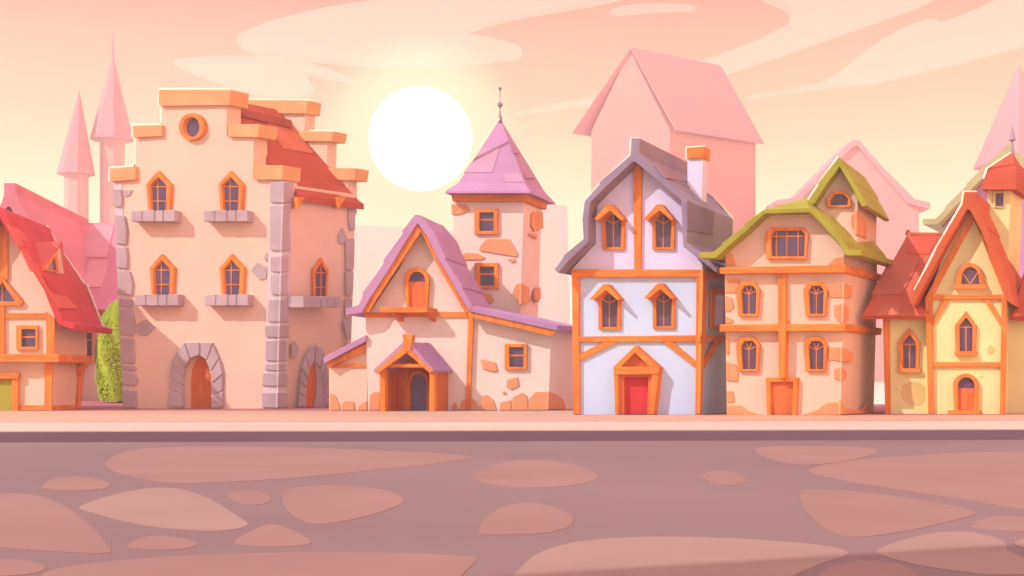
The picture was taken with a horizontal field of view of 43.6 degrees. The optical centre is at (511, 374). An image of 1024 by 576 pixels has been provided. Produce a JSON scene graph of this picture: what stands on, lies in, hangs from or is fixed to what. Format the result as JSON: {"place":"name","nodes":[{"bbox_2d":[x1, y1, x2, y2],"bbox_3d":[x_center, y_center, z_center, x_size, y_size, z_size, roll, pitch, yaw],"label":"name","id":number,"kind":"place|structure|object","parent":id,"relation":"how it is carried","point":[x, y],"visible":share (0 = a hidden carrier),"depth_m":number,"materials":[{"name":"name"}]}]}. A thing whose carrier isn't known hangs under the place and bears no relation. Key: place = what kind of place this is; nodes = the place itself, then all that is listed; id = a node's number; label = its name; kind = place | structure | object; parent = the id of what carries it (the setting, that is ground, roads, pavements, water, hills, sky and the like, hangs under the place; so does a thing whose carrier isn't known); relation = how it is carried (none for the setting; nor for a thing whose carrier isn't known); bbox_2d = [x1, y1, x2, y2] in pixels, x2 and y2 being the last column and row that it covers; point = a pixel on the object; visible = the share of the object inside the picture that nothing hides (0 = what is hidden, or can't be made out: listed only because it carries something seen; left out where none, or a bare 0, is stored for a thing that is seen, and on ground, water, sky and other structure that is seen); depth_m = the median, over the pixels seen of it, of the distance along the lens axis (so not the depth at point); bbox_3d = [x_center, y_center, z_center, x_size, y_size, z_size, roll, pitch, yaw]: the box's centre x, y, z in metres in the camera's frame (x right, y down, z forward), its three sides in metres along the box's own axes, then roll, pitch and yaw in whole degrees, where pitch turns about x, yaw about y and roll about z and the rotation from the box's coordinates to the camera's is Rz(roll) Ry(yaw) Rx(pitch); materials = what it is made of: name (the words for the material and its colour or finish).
{"place":"outdoors","nodes":[
{"label":"outdoors","id":0,"kind":"place"},
{"bbox_2d":[368,85,472,190],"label":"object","id":1,"kind":"object","parent":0,"point":[420,138],"visible":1,"depth_m":5824.72,"materials":[{"name":"white"}]},
{"bbox_2d":[445,87,554,316],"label":"square tower","id":2,"kind":"structure","parent":0,"point":[501,199],"depth_m":70.60,"materials":[{"name":"beige paint"}]},
{"bbox_2d":[474,209,498,233],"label":"window","id":3,"kind":"structure","parent":2,"relation":"in","point":[486,221],"depth_m":70.45,"materials":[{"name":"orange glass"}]},
{"bbox_2d":[475,263,498,288],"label":"window","id":4,"kind":"structure","parent":2,"relation":"in","point":[486,274],"depth_m":70.45,"materials":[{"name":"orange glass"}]},
{"bbox_2d":[0,440,1023,575],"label":"road","id":5,"kind":"structure","parent":0,"point":[706,508],"depth_m":20.94,"materials":[{"name":"beige stone"}]},
{"bbox_2d":[0,430,1023,441],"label":"kerb face","id":6,"kind":"object","parent":5,"relation":"on","point":[337,436],"visible":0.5,"depth_m":42.22},
{"bbox_2d":[0,411,1023,422],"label":"pavement","id":7,"kind":"structure","parent":0,"point":[276,416],"depth_m":54.36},
{"bbox_2d":[0,0,1023,324],"label":"sky","id":8,"kind":"structure","parent":0,"point":[923,85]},
{"bbox_2d":[51,400,1023,414],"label":"ground","id":9,"kind":"structure","parent":0,"point":[99,405],"depth_m":67.48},
{"bbox_2d":[0,207,112,410],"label":"timbered house","id":10,"kind":"structure","parent":9,"relation":"on","point":[50,317],"depth_m":65.28,"materials":[{"name":"tile"}]},
{"bbox_2d":[0,277,23,305],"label":"window","id":11,"kind":"structure","parent":10,"relation":"in","point":[8,297],"depth_m":64.90,"materials":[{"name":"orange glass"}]},
{"bbox_2d":[16,325,38,349],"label":"window","id":12,"kind":"structure","parent":10,"relation":"in","point":[27,336],"depth_m":64.93,"materials":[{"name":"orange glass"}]},
{"bbox_2d":[93,299,122,402],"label":"cypress","id":13,"kind":"object","parent":9,"relation":"on","point":[108,370],"visible":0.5,"depth_m":82.70,"materials":[{"name":"green plant"}]},
{"bbox_2d":[108,88,368,408],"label":"stepped gable house","id":14,"kind":"structure","parent":9,"relation":"on","point":[235,212],"depth_m":69.40,"materials":[{"name":"beige paint"}]},
{"bbox_2d":[146,171,173,210],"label":"window","id":15,"kind":"structure","parent":14,"relation":"in","point":[159,188],"depth_m":69.35,"materials":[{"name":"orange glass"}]},
{"bbox_2d":[150,254,176,294],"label":"window","id":16,"kind":"structure","parent":14,"relation":"in","point":[163,273],"depth_m":69.35,"materials":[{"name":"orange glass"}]},
{"bbox_2d":[179,113,207,140],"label":"window","id":17,"kind":"structure","parent":14,"relation":"in","point":[192,126],"depth_m":69.25,"materials":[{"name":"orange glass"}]},
{"bbox_2d":[191,357,210,407],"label":"front door","id":18,"kind":"structure","parent":14,"relation":"in","point":[201,376],"depth_m":69.81,"materials":[{"name":"wood"}]},
{"bbox_2d":[219,171,245,210],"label":"window","id":19,"kind":"structure","parent":14,"relation":"in","point":[232,189],"depth_m":69.35,"materials":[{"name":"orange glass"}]},
{"bbox_2d":[220,254,246,294],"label":"window","id":20,"kind":"structure","parent":14,"relation":"in","point":[233,273],"depth_m":69.35,"materials":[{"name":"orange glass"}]},
{"bbox_2d":[306,363,315,406],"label":"side door","id":21,"kind":"structure","parent":14,"relation":"in","point":[311,383],"depth_m":70.88,"materials":[{"name":"wood"}]},
{"bbox_2d":[312,258,328,295],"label":"window","id":22,"kind":"structure","parent":14,"relation":"in","point":[320,272],"depth_m":71.33,"materials":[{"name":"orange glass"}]},
{"bbox_2d":[323,214,572,410],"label":"lilac roof cottage","id":23,"kind":"structure","parent":9,"relation":"on","point":[441,334],"depth_m":65.27,"materials":[{"name":"paint"}]},
{"bbox_2d":[404,268,429,307],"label":"loft door","id":24,"kind":"structure","parent":23,"relation":"in","point":[414,274],"depth_m":65.07,"materials":[{"name":"orange wood"}]},
{"bbox_2d":[505,344,527,369],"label":"window","id":25,"kind":"structure","parent":23,"relation":"in","point":[516,355],"depth_m":65.18,"materials":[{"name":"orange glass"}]},
{"bbox_2d":[0,421,1023,431],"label":"kerb","id":26,"kind":"structure","parent":9,"relation":"on","point":[466,426],"depth_m":44.97,"materials":[{"name":"beige stone"}]},
{"bbox_2d":[555,137,733,414],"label":"violet roof house","id":27,"kind":"structure","parent":9,"relation":"on","point":[648,303],"depth_m":58.97,"materials":[{"name":"white paint"}]},
{"bbox_2d":[590,284,623,329],"bbox_3d":[4.368,-3.097,58.681,1.648,2.060,0.670,0,0,0],"label":"window","id":28,"kind":"structure","parent":27,"relation":"in","point":[609,300],"depth_m":58.86,"materials":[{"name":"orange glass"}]},
{"bbox_2d":[594,204,627,249],"bbox_3d":[4.546,-6.752,58.681,1.648,2.029,0.670,0,0,0],"label":"window","id":29,"kind":"structure","parent":27,"relation":"in","point":[613,221],"depth_m":58.85,"materials":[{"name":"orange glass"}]},
{"bbox_2d":[644,204,677,249],"bbox_3d":[6.821,-6.752,58.681,1.648,2.029,0.670,0,0,0],"label":"window","id":30,"kind":"structure","parent":27,"relation":"in","point":[663,221],"depth_m":58.86,"materials":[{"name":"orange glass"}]},
{"bbox_2d":[644,283,677,328],"bbox_3d":[6.843,-3.138,58.681,1.648,2.060,0.670,0,0,0],"label":"window","id":31,"kind":"structure","parent":27,"relation":"in","point":[664,300],"depth_m":58.85,"materials":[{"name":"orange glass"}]},
{"bbox_2d":[709,289,725,328],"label":"window","id":32,"kind":"structure","parent":27,"relation":"in","point":[717,316],"depth_m":60.98,"materials":[{"name":"pink glass"}]},
{"bbox_2d":[700,156,893,414],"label":"green roof house","id":33,"kind":"structure","parent":9,"relation":"on","point":[802,277],"depth_m":57.80,"materials":[{"name":"pink paint"}]},
{"bbox_2d":[736,282,760,315],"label":"window","id":34,"kind":"structure","parent":33,"relation":"in","point":[748,294],"depth_m":57.75,"materials":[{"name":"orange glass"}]},
{"bbox_2d":[736,337,760,370],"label":"window","id":35,"kind":"structure","parent":33,"relation":"in","point":[748,349],"depth_m":57.75,"materials":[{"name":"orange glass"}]},
{"bbox_2d":[766,227,808,258],"bbox_3d":[12.430,-5.914,57.747,2.011,1.429,0.210,0,0,0],"label":"window","id":36,"kind":"structure","parent":33,"relation":"in","point":[781,242],"depth_m":57.79,"materials":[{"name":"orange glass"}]},
{"bbox_2d":[803,282,827,315],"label":"window","id":37,"kind":"structure","parent":33,"relation":"in","point":[815,293],"depth_m":57.75,"materials":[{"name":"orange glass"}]},
{"bbox_2d":[803,337,827,370],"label":"window","id":38,"kind":"structure","parent":33,"relation":"in","point":[815,348],"depth_m":57.75,"materials":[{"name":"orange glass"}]},
{"bbox_2d":[826,192,851,207],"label":"window","id":39,"kind":"structure","parent":33,"relation":"in","point":[836,199],"depth_m":59.29,"materials":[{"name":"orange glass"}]},
{"bbox_2d":[861,125,1023,413],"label":"yellow house","id":40,"kind":"structure","parent":9,"relation":"on","point":[947,306],"depth_m":59.77,"materials":[{"name":"yellow paint"}]},
{"bbox_2d":[898,328,920,371],"bbox_3d":[18.649,-1.134,60.033,1.158,2.068,0.270,0,0,0],"label":"window","id":41,"kind":"structure","parent":40,"relation":"in","point":[909,345],"depth_m":60.02,"materials":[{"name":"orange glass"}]},
{"bbox_2d":[948,374,980,413],"bbox_3d":[21.057,0.901,59.543,1.763,1.877,0.550,0,0,0],"label":"front door","id":42,"kind":"structure","parent":40,"relation":"in","point":[965,386],"depth_m":59.71,"materials":[{"name":"orange wood"}]},
{"bbox_2d":[955,311,976,354],"bbox_3d":[21.170,-1.921,59.683,1.152,2.056,0.270,0,0,0],"label":"window","id":43,"kind":"structure","parent":40,"relation":"in","point":[965,328],"depth_m":59.64,"materials":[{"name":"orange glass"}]},
{"bbox_2d":[953,263,986,288],"bbox_3d":[21.373,-4.592,59.673,1.696,1.198,0.290,0,0,0],"label":"window","id":44,"kind":"structure","parent":40,"relation":"in","point":[969,276],"depth_m":59.61,"materials":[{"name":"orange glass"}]},
{"bbox_2d":[874,382,884,403],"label":"field","id":45,"kind":"structure","parent":0,"point":[879,393],"depth_m":123.47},
{"bbox_2d":[0,183,117,399],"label":"mauve roof house","id":46,"kind":"structure","parent":45,"relation":"on","point":[89,249],"depth_m":96.46,"materials":[{"name":"tile"}]},
{"bbox_2d":[87,331,96,362],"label":"window","id":47,"kind":"structure","parent":46,"relation":"in","point":[91,336],"depth_m":92.49,"materials":[{"name":"glass"}]},
{"bbox_2d":[57,91,94,219],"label":"spire","id":48,"kind":"structure","parent":45,"relation":"on","point":[76,168],"depth_m":342.70,"materials":[{"name":"pink paint"}]},
{"bbox_2d":[90,34,133,222],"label":"spire","id":49,"kind":"structure","parent":45,"relation":"on","point":[111,131],"depth_m":347.19,"materials":[{"name":"pink paint"}]},
{"bbox_2d":[351,224,452,342],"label":"block","id":50,"kind":"structure","parent":45,"relation":"on","point":[374,245],"depth_m":335.00,"materials":[{"name":"paint"}]},
{"bbox_2d":[538,204,569,323],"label":"block","id":51,"kind":"structure","parent":45,"relation":"on","point":[553,304],"depth_m":335.00,"materials":[{"name":"paint"}]},
{"bbox_2d":[572,47,763,233],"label":"hall","id":52,"kind":"structure","parent":45,"relation":"on","point":[676,106],"depth_m":324.54,"materials":[{"name":"pink paint"}]},
{"bbox_2d":[766,140,929,381],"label":"house","id":53,"kind":"structure","parent":45,"relation":"on","point":[903,208],"depth_m":330.00,"materials":[{"name":"pink paint"}]},
{"bbox_2d":[973,64,1023,170],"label":"spire","id":54,"kind":"structure","parent":45,"relation":"on","point":[1010,112],"depth_m":341.32,"materials":[{"name":"pink paint"}]},
{"bbox_2d":[922,143,1023,276],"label":"orchid house","id":55,"kind":"structure","parent":0,"point":[940,222],"depth_m":85.00,"materials":[{"name":"paint"}]}
]}

